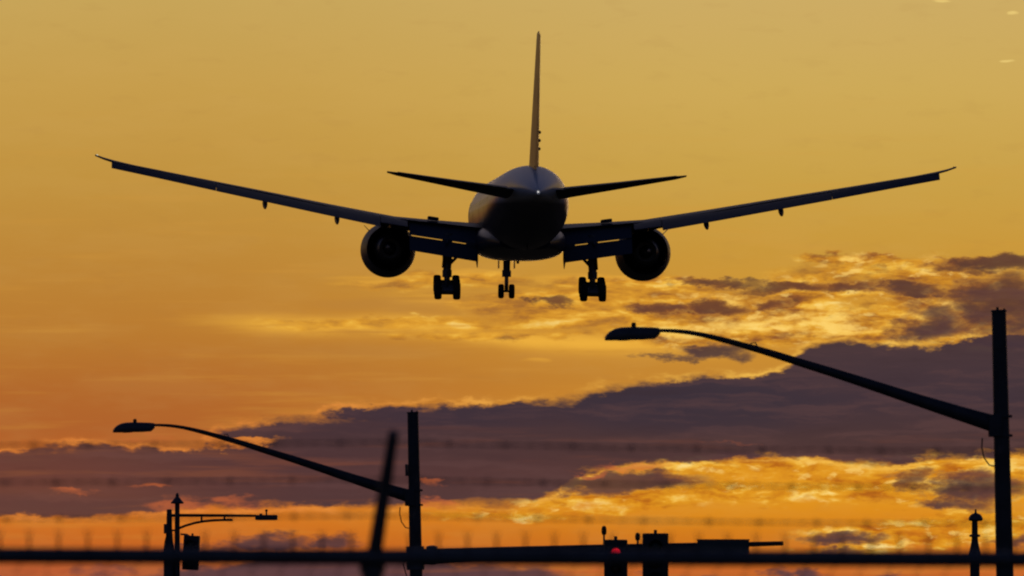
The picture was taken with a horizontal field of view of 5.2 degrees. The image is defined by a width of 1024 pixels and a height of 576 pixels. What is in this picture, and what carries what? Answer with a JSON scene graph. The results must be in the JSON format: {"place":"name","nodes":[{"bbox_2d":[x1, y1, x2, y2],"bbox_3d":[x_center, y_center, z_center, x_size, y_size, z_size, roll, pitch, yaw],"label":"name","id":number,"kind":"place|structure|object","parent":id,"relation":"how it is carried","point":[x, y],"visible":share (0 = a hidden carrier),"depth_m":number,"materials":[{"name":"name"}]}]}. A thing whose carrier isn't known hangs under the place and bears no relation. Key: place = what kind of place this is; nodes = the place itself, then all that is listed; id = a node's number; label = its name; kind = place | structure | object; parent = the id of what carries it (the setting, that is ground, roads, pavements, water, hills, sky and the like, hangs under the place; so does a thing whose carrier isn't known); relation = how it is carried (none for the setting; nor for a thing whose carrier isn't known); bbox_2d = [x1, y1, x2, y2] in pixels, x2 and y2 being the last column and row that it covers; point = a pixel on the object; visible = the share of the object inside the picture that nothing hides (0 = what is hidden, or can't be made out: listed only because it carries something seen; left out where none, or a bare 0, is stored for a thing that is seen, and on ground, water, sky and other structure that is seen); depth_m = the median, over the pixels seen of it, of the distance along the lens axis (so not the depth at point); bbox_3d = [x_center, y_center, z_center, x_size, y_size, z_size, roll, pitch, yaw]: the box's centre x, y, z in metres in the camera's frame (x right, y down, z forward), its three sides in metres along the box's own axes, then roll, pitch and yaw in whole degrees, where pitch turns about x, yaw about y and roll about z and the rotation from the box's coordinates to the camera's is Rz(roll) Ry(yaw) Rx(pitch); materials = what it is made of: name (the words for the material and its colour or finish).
{"place":"outdoors","nodes":[
{"label":"outdoors","id":0,"kind":"place"},
{"bbox_2d":[0,0,1023,575],"label":"sky","id":1,"kind":"structure","parent":0,"point":[125,296],"materials":[{"name":"orange"}]},
{"bbox_2d":[95,31,955,301],"bbox_3d":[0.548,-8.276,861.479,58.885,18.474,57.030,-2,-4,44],"label":"jet airliner","id":2,"kind":"object","parent":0,"point":[517,214],"visible":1,"depth_m":861.30,"materials":[{"name":"white paint"}]},
{"label":"ground","id":3,"kind":"structure","parent":0,"visible":0},
{"bbox_2d":[164,509,174,575],"bbox_3d":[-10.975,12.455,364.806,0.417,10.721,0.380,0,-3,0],"label":"signal pole","id":4,"kind":"object","parent":3,"relation":"on","point":[169,570],"visible":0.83,"depth_m":364.89,"materials":[{"name":"metal"}]},
{"bbox_2d":[171,493,277,575],"bbox_3d":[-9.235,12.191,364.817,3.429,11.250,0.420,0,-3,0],"label":"lantern pole","id":5,"kind":"object","parent":3,"relation":"on","point":[177,501],"visible":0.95,"depth_m":364.98,"materials":[{"name":"metal"}]},
{"bbox_2d":[180,533,199,569],"bbox_3d":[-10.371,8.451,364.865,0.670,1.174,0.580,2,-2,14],"label":"traffic light","id":6,"kind":"object","parent":5,"relation":"attached to","point":[191,541],"visible":0.58,"depth_m":364.76,"materials":[{"name":"black paint"}]},
{"bbox_2d":[113,410,782,575],"bbox_3d":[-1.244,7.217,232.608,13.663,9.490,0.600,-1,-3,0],"label":"street lamp","id":7,"kind":"object","parent":3,"relation":"on","point":[410,496],"visible":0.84,"depth_m":232.67,"materials":[{"name":"metal"}]},
{"bbox_2d":[601,526,606,543],"bbox_3d":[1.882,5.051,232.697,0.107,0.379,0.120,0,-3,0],"label":"detector","id":8,"kind":"object","parent":7,"relation":"attached to","point":[603,530],"visible":1,"depth_m":232.68,"materials":[{"name":"black paint"}]},
{"bbox_2d":[604,536,627,575],"bbox_3d":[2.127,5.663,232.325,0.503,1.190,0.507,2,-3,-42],"label":"traffic light","id":9,"kind":"object","parent":7,"relation":"attached to","point":[617,570],"visible":0.52,"depth_m":232.25,"materials":[{"name":"black paint"}]},
{"bbox_2d":[635,533,638,543],"bbox_3d":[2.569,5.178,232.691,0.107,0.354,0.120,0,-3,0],"label":"detector","id":10,"kind":"object","parent":7,"relation":"attached to","point":[636,537],"visible":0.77,"depth_m":232.66,"materials":[{"name":"black paint"}]},
{"bbox_2d":[642,530,667,575],"bbox_3d":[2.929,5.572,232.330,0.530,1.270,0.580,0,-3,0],"label":"traffic light","id":11,"kind":"object","parent":7,"relation":"attached to","point":[655,540],"visible":0.59,"depth_m":232.26,"materials":[{"name":"black paint"}]},
{"bbox_2d":[697,539,749,549],"bbox_3d":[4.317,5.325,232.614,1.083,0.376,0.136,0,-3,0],"label":"street sign","id":12,"kind":"object","parent":7,"relation":"attached to","point":[720,544],"visible":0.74,"depth_m":232.56,"materials":[{"name":"metal"}]},
{"bbox_2d":[0,430,1023,575],"bbox_3d":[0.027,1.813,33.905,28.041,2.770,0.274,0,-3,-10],"label":"chain link fence","id":13,"kind":"object","parent":3,"relation":"on","point":[374,558],"visible":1,"depth_m":33.94,"materials":[{"name":"metal"}]},
{"bbox_2d":[605,307,1013,575],"bbox_3d":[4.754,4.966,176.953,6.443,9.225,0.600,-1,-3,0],"label":"street lamp","id":14,"kind":"object","parent":3,"relation":"on","point":[995,424],"visible":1,"depth_m":177.01,"materials":[{"name":"metal"}]},
{"bbox_2d":[968,509,982,575],"bbox_3d":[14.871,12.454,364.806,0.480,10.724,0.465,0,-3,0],"label":"capped pole","id":15,"kind":"object","parent":3,"relation":"on","point":[975,517],"visible":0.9,"depth_m":364.89,"materials":[{"name":"metal"}]}
]}

